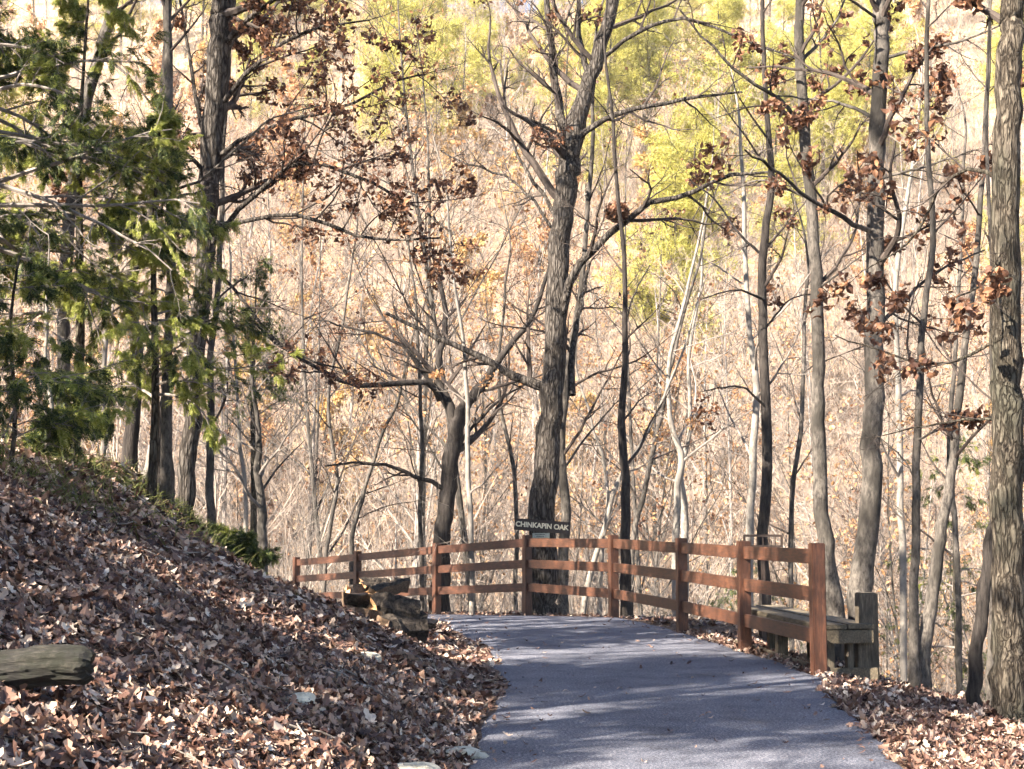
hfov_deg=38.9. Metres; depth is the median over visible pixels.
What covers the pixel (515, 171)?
young tree
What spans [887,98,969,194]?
pine tree
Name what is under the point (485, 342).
young tree
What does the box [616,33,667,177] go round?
bare tree
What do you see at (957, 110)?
bare tree
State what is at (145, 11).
pine tree
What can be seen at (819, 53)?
bare tree
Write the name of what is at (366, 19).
pine tree
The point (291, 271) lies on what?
ravine tree
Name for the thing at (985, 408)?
young tree
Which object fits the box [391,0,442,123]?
bare tree
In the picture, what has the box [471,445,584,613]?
bare tree
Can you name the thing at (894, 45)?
pine tree
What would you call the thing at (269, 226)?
bare tree
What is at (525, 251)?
young tree
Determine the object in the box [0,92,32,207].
bare tree
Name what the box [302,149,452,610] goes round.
sapling
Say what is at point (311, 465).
ravine tree
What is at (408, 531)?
bare tree
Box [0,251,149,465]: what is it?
cedar tree
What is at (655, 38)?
pine tree
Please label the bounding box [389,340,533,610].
ravine tree
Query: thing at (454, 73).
bare tree
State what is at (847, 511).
bare tree
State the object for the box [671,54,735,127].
pine tree
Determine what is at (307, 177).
bare tree
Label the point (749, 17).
bare tree
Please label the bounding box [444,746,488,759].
stone
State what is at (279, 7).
pine tree
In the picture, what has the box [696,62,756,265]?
bare tree
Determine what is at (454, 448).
forked tree
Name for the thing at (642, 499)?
sapling
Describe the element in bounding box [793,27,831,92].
pine tree
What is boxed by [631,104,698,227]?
pine tree
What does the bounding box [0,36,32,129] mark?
pine tree
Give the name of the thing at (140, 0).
sky
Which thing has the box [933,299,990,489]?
bare tree
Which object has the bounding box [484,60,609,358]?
bare tree
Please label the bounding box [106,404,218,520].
bare tree
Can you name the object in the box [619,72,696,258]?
bare tree
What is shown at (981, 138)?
bare tree
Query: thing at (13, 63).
bare tree
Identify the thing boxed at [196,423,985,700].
brush
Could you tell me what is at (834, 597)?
oak tree
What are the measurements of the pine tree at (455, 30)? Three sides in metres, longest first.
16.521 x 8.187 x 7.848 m
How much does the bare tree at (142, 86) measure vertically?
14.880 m
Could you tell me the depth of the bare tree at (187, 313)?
76.95 m
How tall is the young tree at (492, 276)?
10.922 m
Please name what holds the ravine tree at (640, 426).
on the ground at (592, 270)
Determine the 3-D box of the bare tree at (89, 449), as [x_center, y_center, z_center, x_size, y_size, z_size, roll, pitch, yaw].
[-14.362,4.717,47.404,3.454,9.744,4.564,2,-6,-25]
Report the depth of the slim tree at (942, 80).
13.69 m
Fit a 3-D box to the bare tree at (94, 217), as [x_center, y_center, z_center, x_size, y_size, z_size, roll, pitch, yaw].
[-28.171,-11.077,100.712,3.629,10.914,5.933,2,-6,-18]
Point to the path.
(630, 731)
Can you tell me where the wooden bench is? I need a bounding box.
[733,592,879,680]
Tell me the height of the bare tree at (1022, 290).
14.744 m
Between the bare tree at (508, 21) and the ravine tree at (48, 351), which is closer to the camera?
the ravine tree at (48, 351)
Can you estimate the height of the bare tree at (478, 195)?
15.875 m
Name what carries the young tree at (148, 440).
on the ground at (592, 270)
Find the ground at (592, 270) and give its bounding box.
[0,0,1023,768]
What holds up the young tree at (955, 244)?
on the ground at (592, 270)
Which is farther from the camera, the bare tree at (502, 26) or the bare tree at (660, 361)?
the bare tree at (502, 26)
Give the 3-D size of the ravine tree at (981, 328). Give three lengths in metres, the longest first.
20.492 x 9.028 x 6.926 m
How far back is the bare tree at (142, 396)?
73.51 m
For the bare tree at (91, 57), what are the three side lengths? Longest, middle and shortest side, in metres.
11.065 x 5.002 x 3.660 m
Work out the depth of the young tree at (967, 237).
80.33 m
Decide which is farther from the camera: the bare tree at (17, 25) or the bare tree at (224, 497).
the bare tree at (17, 25)
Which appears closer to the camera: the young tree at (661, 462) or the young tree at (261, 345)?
the young tree at (661, 462)
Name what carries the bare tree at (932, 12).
on the ground at (592, 270)
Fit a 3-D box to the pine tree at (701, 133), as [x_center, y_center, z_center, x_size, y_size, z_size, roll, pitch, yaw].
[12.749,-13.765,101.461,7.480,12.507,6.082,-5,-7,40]
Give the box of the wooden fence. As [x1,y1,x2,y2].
[293,535,827,675]
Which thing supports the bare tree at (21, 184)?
on the ground at (592, 270)
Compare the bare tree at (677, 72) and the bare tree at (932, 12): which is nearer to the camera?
the bare tree at (677, 72)
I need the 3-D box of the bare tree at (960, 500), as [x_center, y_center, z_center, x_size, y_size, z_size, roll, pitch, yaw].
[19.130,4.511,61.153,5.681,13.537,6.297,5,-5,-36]
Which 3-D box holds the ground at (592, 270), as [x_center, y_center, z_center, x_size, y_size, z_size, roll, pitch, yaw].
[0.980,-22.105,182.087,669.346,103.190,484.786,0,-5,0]
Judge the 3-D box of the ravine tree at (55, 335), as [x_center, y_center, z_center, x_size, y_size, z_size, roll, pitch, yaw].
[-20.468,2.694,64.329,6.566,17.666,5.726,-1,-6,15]
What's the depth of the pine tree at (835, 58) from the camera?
103.86 m
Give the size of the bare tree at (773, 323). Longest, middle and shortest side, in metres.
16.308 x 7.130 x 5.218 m
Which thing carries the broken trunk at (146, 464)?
on the ground at (592, 270)
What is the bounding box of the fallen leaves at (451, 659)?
[0,427,510,708]
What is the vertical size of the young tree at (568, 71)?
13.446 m
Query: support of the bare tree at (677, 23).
on the ground at (592, 270)
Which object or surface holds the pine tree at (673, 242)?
on the ground at (592, 270)
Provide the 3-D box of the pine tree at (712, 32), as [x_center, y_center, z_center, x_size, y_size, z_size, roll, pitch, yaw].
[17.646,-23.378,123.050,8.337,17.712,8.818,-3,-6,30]
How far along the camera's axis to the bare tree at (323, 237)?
84.24 m
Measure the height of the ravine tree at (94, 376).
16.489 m
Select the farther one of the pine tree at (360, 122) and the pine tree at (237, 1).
the pine tree at (237, 1)
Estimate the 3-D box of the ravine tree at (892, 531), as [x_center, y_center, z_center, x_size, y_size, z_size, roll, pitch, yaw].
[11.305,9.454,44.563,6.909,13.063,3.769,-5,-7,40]
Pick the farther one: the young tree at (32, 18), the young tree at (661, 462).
the young tree at (32, 18)
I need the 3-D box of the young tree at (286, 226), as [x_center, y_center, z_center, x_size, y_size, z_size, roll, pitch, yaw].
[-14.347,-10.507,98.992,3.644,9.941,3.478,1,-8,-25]
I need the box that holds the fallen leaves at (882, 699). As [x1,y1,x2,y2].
[673,627,1023,768]
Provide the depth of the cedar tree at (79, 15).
15.12 m
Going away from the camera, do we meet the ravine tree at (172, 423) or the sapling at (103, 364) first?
the sapling at (103, 364)
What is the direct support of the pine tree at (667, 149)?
on the ground at (592, 270)
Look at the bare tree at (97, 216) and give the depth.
93.68 m
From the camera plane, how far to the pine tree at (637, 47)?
124.56 m
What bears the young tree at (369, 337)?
on the ground at (592, 270)
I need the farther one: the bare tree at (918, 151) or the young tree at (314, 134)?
the young tree at (314, 134)
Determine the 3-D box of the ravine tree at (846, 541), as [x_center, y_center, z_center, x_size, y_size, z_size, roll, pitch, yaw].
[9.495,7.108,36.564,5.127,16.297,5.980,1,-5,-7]
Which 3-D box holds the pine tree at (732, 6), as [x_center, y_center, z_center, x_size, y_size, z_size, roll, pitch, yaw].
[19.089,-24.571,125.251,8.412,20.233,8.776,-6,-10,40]
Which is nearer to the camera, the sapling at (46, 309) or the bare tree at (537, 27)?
the sapling at (46, 309)
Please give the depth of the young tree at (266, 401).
73.60 m
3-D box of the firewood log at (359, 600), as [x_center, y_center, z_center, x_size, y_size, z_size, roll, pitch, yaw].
[-1.665,2.407,15.991,0.414,0.240,0.184,3,-6,-28]
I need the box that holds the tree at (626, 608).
[520,0,680,616]
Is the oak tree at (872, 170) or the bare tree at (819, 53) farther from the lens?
the bare tree at (819, 53)
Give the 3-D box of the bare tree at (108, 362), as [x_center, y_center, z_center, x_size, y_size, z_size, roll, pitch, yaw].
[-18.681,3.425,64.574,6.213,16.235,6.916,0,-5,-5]
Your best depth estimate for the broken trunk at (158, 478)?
17.54 m
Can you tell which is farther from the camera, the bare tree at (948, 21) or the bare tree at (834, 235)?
the bare tree at (948, 21)
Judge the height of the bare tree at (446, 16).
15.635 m
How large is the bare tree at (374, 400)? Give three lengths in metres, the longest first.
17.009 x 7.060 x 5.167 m
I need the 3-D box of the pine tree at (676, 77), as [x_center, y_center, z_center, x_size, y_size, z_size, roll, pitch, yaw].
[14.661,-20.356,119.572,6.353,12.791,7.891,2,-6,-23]
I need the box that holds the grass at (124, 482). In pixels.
[0,419,298,594]
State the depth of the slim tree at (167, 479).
15.92 m
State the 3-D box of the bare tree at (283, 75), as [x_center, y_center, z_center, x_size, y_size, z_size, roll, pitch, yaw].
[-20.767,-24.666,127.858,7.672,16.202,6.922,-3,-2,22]
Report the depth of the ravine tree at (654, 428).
58.86 m
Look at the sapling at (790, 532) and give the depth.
30.03 m
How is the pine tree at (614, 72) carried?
on the ground at (592, 270)
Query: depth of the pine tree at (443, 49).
124.02 m
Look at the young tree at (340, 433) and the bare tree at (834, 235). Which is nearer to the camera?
the young tree at (340, 433)
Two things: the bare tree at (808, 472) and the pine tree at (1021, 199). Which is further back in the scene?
the pine tree at (1021, 199)
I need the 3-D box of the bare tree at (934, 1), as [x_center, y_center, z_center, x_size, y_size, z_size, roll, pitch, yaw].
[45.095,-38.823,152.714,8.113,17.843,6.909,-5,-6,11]
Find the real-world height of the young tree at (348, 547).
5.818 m
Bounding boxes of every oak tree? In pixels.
[47,0,491,516]
[385,0,828,615]
[679,0,908,662]
[698,0,998,667]
[803,0,1023,723]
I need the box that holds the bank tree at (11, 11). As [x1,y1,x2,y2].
[0,0,26,57]
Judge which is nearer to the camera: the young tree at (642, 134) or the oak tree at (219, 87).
the oak tree at (219, 87)
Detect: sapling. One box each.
[0,210,76,447]
[48,131,129,455]
[172,121,268,531]
[173,229,327,575]
[294,184,383,591]
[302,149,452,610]
[346,273,451,585]
[404,85,521,614]
[439,111,546,609]
[533,279,649,615]
[571,118,777,610]
[578,75,826,616]
[580,233,755,613]
[598,149,828,600]
[648,9,866,631]
[667,136,945,651]
[809,0,988,681]
[846,52,1023,694]
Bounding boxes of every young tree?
[0,357,34,419]
[7,372,34,429]
[19,387,47,432]
[25,2,46,105]
[71,343,116,442]
[83,161,113,270]
[84,381,142,460]
[99,103,126,195]
[122,335,162,434]
[123,351,185,455]
[142,16,197,133]
[173,72,187,118]
[180,40,207,100]
[190,77,205,131]
[215,336,273,460]
[219,369,283,490]
[227,421,291,574]
[228,83,255,139]
[230,293,271,370]
[235,371,300,495]
[256,102,284,158]
[257,60,308,212]
[276,168,330,286]
[287,292,332,376]
[304,236,338,348]
[304,388,372,554]
[304,427,343,512]
[307,93,327,178]
[328,516,373,600]
[336,288,412,461]
[341,121,370,172]
[372,142,396,195]
[380,286,422,459]
[400,91,429,163]
[432,93,475,224]
[439,231,506,384]
[454,128,498,229]
[469,300,510,405]
[479,92,504,163]
[495,150,538,246]
[500,13,533,132]
[504,140,583,314]
[525,110,554,196]
[532,57,552,113]
[552,42,579,129]
[555,390,605,537]
[569,495,620,613]
[626,124,663,264]
[630,391,676,529]
[638,263,710,488]
[699,403,775,557]
[817,142,862,265]
[834,107,869,261]
[842,518,908,673]
[848,195,901,373]
[898,0,935,97]
[946,221,1023,407]
[953,236,980,322]
[960,400,1023,529]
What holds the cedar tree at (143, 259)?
on the ground at (592, 270)
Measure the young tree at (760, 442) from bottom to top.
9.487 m
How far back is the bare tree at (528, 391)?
69.08 m
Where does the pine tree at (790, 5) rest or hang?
on the ground at (592, 270)
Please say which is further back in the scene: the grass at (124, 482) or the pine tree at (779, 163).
the pine tree at (779, 163)
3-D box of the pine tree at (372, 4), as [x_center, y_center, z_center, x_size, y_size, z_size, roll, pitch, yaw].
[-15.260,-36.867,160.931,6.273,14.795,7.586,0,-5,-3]
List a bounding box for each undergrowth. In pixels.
[0,0,1023,702]
[663,563,806,652]
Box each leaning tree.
[42,0,225,407]
[121,1,199,471]
[905,0,1023,689]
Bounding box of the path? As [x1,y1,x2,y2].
[428,614,902,768]
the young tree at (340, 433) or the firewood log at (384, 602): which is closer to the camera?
the firewood log at (384, 602)
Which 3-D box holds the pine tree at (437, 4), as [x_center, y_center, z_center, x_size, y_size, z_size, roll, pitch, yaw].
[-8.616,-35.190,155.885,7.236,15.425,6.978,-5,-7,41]
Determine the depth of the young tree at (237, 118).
142.93 m
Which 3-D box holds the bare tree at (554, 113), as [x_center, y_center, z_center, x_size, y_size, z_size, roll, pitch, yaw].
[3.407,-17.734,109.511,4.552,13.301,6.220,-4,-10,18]
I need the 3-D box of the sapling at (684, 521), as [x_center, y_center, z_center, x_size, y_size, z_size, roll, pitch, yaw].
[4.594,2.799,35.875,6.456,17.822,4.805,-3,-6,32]
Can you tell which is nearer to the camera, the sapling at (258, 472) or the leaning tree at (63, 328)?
the leaning tree at (63, 328)
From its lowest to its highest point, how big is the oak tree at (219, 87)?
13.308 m
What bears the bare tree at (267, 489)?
on the ground at (592, 270)
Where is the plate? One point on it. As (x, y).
(540, 535)
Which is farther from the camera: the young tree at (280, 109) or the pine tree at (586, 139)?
the young tree at (280, 109)
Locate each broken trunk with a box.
[143,397,160,480]
[157,385,161,490]
[965,521,991,705]
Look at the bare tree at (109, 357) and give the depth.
81.69 m
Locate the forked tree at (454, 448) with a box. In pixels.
[215,157,627,613]
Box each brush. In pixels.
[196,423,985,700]
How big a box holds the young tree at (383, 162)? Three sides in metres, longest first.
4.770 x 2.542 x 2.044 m
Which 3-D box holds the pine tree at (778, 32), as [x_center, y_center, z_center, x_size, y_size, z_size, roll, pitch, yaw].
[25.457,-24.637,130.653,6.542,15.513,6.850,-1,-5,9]
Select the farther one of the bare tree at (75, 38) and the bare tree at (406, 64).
the bare tree at (75, 38)
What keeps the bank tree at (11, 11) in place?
on the ground at (592, 270)
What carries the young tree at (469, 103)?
on the ground at (592, 270)
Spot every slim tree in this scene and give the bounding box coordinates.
[40,0,319,505]
[158,22,297,535]
[473,0,691,614]
[685,0,844,639]
[851,0,991,687]
[910,0,1023,704]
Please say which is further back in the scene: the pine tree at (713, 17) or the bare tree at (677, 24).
the bare tree at (677, 24)
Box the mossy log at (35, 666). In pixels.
[0,644,95,690]
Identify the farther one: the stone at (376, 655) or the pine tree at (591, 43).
the pine tree at (591, 43)
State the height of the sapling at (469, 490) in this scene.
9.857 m
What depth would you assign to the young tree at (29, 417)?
56.29 m
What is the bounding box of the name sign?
[514,518,569,533]
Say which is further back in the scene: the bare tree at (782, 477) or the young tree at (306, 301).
the young tree at (306, 301)
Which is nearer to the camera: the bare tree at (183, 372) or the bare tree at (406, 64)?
the bare tree at (183, 372)
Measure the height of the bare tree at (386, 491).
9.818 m
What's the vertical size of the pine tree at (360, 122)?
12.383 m
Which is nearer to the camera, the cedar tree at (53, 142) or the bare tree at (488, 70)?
the cedar tree at (53, 142)
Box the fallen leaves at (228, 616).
[0,442,495,768]
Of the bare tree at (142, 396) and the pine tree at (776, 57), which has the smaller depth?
the bare tree at (142, 396)
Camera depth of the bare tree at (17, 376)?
56.26 m
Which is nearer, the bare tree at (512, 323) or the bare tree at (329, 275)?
the bare tree at (512, 323)
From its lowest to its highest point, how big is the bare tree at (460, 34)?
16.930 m
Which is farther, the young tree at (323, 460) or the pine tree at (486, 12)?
the pine tree at (486, 12)
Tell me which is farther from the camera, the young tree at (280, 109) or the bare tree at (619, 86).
the young tree at (280, 109)
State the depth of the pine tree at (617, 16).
156.91 m
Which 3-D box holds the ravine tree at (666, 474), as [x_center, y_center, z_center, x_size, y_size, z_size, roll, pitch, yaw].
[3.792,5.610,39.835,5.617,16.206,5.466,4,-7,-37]
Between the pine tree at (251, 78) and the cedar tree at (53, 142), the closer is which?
the cedar tree at (53, 142)
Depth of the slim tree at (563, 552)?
26.56 m
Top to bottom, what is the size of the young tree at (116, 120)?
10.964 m
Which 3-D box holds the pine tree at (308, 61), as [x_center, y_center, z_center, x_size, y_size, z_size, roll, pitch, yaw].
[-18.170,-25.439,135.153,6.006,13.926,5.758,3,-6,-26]
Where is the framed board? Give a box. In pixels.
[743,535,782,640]
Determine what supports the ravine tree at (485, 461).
on the ground at (592, 270)
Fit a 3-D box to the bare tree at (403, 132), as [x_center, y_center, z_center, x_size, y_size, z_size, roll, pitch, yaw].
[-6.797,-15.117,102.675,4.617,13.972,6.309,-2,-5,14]
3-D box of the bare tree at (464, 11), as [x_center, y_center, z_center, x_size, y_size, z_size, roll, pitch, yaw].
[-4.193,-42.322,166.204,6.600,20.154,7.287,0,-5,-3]
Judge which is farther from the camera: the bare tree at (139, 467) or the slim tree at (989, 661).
the bare tree at (139, 467)
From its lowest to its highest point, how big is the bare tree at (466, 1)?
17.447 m
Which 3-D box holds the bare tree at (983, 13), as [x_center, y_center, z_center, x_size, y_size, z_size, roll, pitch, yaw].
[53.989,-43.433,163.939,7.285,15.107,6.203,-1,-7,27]
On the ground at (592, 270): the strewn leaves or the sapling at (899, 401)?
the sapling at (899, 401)
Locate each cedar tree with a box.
[0,0,223,380]
[0,0,231,452]
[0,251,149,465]
[19,369,118,463]
[33,90,304,503]
[206,520,283,569]
[214,255,321,538]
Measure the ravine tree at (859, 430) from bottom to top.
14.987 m
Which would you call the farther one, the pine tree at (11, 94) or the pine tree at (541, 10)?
the pine tree at (541, 10)
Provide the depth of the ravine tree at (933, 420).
64.83 m
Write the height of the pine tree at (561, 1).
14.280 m
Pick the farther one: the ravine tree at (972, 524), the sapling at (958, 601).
the ravine tree at (972, 524)
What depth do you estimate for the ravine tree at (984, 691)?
34.06 m
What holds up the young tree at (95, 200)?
on the ground at (592, 270)
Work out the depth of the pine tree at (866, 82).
113.84 m
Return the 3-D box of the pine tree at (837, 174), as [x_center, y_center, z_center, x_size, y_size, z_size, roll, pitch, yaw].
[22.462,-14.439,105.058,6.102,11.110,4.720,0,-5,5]
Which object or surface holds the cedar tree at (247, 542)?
on the ground at (592, 270)
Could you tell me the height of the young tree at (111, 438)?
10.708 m
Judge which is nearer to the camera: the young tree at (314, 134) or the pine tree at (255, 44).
the young tree at (314, 134)
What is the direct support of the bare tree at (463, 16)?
on the ground at (592, 270)
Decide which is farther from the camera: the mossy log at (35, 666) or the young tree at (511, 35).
the young tree at (511, 35)
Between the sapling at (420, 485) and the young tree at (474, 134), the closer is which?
the sapling at (420, 485)
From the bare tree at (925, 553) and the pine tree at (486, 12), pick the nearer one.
the bare tree at (925, 553)
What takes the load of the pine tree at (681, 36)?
on the ground at (592, 270)
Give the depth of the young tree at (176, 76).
150.16 m
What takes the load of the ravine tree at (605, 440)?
on the ground at (592, 270)
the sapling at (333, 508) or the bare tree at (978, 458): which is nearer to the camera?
the sapling at (333, 508)
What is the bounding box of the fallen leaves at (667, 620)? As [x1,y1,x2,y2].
[425,609,761,637]
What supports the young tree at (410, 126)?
on the ground at (592, 270)
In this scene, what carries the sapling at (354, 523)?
on the ground at (592, 270)
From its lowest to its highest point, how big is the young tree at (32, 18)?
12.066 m
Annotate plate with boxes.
[532,533,549,537]
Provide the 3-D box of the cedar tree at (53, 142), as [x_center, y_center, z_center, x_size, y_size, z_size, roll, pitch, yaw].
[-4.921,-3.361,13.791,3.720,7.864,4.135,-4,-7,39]
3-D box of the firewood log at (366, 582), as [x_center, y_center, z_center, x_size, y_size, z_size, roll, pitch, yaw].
[-1.540,2.248,16.362,0.447,0.153,0.133,3,-6,-26]
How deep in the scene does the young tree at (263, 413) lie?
74.38 m
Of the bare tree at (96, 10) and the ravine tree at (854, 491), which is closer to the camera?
the ravine tree at (854, 491)
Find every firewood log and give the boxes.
[342,592,371,607]
[344,583,367,592]
[346,605,382,620]
[359,577,389,588]
[366,577,409,594]
[366,591,420,617]
[376,610,428,644]
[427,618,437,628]
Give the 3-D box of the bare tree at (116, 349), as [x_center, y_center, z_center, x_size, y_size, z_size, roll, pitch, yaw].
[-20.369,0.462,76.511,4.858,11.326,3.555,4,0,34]
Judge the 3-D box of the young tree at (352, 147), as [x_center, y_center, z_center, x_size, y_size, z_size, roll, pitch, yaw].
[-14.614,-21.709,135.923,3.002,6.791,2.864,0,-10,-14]
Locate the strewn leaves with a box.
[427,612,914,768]
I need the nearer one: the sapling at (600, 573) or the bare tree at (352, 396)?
the sapling at (600, 573)
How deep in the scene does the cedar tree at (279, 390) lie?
27.46 m
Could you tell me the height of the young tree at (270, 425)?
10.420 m
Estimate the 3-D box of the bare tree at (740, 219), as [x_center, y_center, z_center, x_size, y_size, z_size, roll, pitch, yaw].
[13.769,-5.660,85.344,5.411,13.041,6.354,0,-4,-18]
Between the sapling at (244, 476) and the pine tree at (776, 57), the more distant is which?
the pine tree at (776, 57)
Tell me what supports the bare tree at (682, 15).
on the ground at (592, 270)
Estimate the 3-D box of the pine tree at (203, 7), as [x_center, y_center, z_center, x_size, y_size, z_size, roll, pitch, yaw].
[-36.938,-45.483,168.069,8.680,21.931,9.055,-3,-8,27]
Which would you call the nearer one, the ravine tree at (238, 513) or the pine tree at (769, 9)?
the ravine tree at (238, 513)
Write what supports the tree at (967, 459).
on the ground at (592, 270)
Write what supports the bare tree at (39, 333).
on the ground at (592, 270)
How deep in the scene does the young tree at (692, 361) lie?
74.90 m
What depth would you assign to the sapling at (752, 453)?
27.08 m
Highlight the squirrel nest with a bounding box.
[604,200,629,222]
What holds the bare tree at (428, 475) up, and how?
on the ground at (592, 270)
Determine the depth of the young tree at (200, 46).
156.00 m
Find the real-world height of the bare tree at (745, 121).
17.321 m
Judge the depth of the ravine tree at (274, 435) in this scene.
65.25 m
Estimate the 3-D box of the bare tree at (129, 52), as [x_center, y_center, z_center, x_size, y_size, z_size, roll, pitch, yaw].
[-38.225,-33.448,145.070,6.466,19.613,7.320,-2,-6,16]
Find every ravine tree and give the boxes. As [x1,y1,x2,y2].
[0,159,122,447]
[1,253,116,415]
[4,258,234,523]
[44,278,268,526]
[159,2,464,592]
[177,261,297,537]
[179,133,408,587]
[192,116,344,497]
[214,363,350,585]
[237,0,590,610]
[267,386,405,591]
[316,0,550,611]
[369,261,593,611]
[369,302,510,611]
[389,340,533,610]
[459,21,801,615]
[460,392,694,614]
[512,241,669,579]
[523,295,758,617]
[543,168,726,616]
[570,383,735,614]
[575,341,783,614]
[702,300,939,653]
[755,427,940,688]
[757,183,1023,702]
[776,361,978,694]
[778,250,977,584]
[780,321,959,597]
[858,483,975,685]
[879,470,988,701]
[883,315,981,543]
[907,363,1022,624]
[930,187,1023,392]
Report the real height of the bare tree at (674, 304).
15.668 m
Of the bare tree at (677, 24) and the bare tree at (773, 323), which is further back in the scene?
the bare tree at (677, 24)
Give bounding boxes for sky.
[140,0,582,12]
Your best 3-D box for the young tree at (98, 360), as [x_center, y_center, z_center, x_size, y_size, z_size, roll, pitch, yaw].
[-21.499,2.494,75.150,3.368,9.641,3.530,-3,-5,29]
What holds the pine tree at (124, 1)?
on the ground at (592, 270)
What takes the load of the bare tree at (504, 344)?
on the ground at (592, 270)
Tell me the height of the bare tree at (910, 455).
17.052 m
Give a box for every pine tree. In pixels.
[0,1,62,301]
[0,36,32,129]
[32,0,34,16]
[48,0,116,83]
[100,0,152,67]
[119,0,161,60]
[159,0,209,58]
[162,0,211,74]
[200,0,238,18]
[203,0,251,78]
[229,46,278,128]
[232,0,287,126]
[235,37,295,117]
[244,2,289,87]
[284,0,320,69]
[294,44,345,181]
[313,0,328,40]
[318,0,367,97]
[343,0,397,55]
[345,61,404,170]
[346,0,471,219]
[348,0,397,65]
[402,0,445,72]
[408,0,462,120]
[408,14,469,178]
[408,32,469,175]
[440,0,512,125]
[454,17,523,178]
[486,42,553,162]
[502,0,518,44]
[524,0,566,69]
[524,16,611,130]
[541,85,632,217]
[545,75,632,232]
[551,0,595,11]
[563,0,640,187]
[574,124,753,466]
[583,0,661,194]
[587,1,642,105]
[598,155,735,472]
[613,0,686,153]
[613,0,699,152]
[618,36,669,135]
[630,0,700,152]
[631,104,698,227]
[641,65,721,153]
[653,102,755,257]
[658,0,703,59]
[664,3,760,196]
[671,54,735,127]
[676,0,759,105]
[681,77,757,234]
[684,2,752,70]
[691,0,757,90]
[692,39,788,218]
[699,65,757,213]
[732,103,863,369]
[741,28,796,200]
[747,25,856,173]
[750,0,794,150]
[767,0,770,32]
[768,23,815,154]
[787,0,903,250]
[788,120,856,246]
[790,110,846,259]
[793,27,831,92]
[793,36,867,251]
[812,0,864,56]
[813,39,872,230]
[839,0,923,86]
[841,11,901,217]
[846,0,957,201]
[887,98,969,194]
[962,0,1023,166]
[971,172,1023,274]
[979,46,1023,122]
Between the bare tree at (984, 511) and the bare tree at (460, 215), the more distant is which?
the bare tree at (460, 215)
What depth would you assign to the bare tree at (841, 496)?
48.71 m
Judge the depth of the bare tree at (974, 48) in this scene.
144.43 m
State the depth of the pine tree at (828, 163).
111.12 m
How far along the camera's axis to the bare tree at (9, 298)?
49.38 m
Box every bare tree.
[0,0,21,35]
[0,0,32,122]
[0,2,41,127]
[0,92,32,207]
[0,99,39,430]
[0,162,41,282]
[0,169,91,432]
[0,176,75,372]
[0,274,43,420]
[1,323,44,428]
[13,253,74,402]
[19,175,91,308]
[25,174,149,371]
[29,304,149,466]
[31,383,120,451]
[43,164,118,322]
[53,150,311,539]
[66,7,91,83]
[72,292,273,534]
[73,181,106,275]
[81,31,117,95]
[83,174,112,296]
[86,74,164,193]
[87,5,153,127]
[90,0,156,121]
[90,1,116,48]
[90,179,150,378]
[92,58,149,192]
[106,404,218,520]
[107,291,146,429]
[108,291,230,509]
[118,331,163,460]
[125,214,242,427]
[134,48,196,205]
[139,241,363,578]
[150,232,243,493]
[173,372,276,529]
[180,49,238,158]
[181,0,211,56]
[188,11,264,168]
[193,50,251,130]
[196,119,266,268]
[213,115,354,383]
[218,106,278,306]
[228,282,366,586]
[232,17,300,225]
[245,177,328,352]
[252,15,312,133]
[269,97,339,287]
[273,150,410,451]
[279,91,407,426]
[287,58,310,144]
[292,70,338,185]
[303,0,385,198]
[306,76,379,268]
[318,255,495,609]
[319,273,515,605]
[320,244,415,457]
[321,121,414,290]
[327,530,429,591]
[332,0,410,167]
[334,191,423,457]
[337,176,506,495]
[337,243,456,569]
[369,316,457,491]
[371,478,457,608]
[372,264,587,610]
[373,14,439,166]
[376,377,501,576]
[382,77,448,265]
[382,479,458,610]
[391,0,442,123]
[392,51,437,184]
[396,122,528,385]
[402,243,544,609]
[417,37,486,159]
[418,5,497,153]
[426,148,507,314]
[430,1,485,121]
[433,0,472,60]
[440,0,479,62]
[445,115,518,289]
[447,0,490,88]
[447,0,510,157]
[451,268,544,496]
[453,0,546,224]
[468,0,516,94]
[471,310,593,560]
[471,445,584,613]
[475,31,537,152]
[475,336,681,610]
[475,398,605,612]
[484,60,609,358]
[489,0,525,70]
[490,247,598,482]
[494,249,544,433]
[514,0,569,67]
[524,109,638,360]
[527,66,579,179]
[538,0,572,83]
[542,24,583,109]
[557,469,669,613]
[568,24,640,182]
[568,265,647,491]
[569,198,643,411]
[571,1,628,118]
[593,253,705,534]
[597,190,697,362]
[606,447,757,618]
[614,83,696,288]
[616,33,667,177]
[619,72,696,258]
[619,205,736,454]
[635,240,790,620]
[640,31,720,138]
[649,202,812,609]
[664,0,694,57]
[666,0,696,62]
[668,0,691,61]
[678,43,760,250]
[687,256,844,579]
[692,244,861,548]
[692,264,749,496]
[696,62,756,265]
[697,232,842,534]
[703,177,796,386]
[716,271,939,628]
[718,68,798,252]
[723,382,931,679]
[735,164,863,447]
[737,0,773,35]
[756,347,966,695]
[766,6,788,53]
[774,33,855,275]
[774,396,974,694]
[783,317,987,633]
[787,1,830,34]
[823,120,953,451]
[835,14,979,336]
[835,383,990,692]
[841,501,928,676]
[844,150,936,354]
[846,52,913,220]
[864,99,927,310]
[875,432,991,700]
[884,97,926,223]
[886,98,949,257]
[889,338,990,645]
[894,14,946,121]
[904,0,971,94]
[905,0,969,62]
[922,0,970,64]
[922,341,1023,650]
[925,0,992,149]
[925,473,1023,695]
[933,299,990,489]
[935,54,995,206]
[935,68,965,181]
[936,482,1023,698]
[943,72,983,225]
[950,0,999,108]
[951,186,1023,385]
[965,83,1023,215]
[965,108,1023,327]
[970,0,1000,52]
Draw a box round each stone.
[286,692,315,703]
[355,651,381,662]
[397,762,440,768]
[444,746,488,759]
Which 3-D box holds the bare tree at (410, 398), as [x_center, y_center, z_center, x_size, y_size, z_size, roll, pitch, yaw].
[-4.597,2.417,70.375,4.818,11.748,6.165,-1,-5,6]

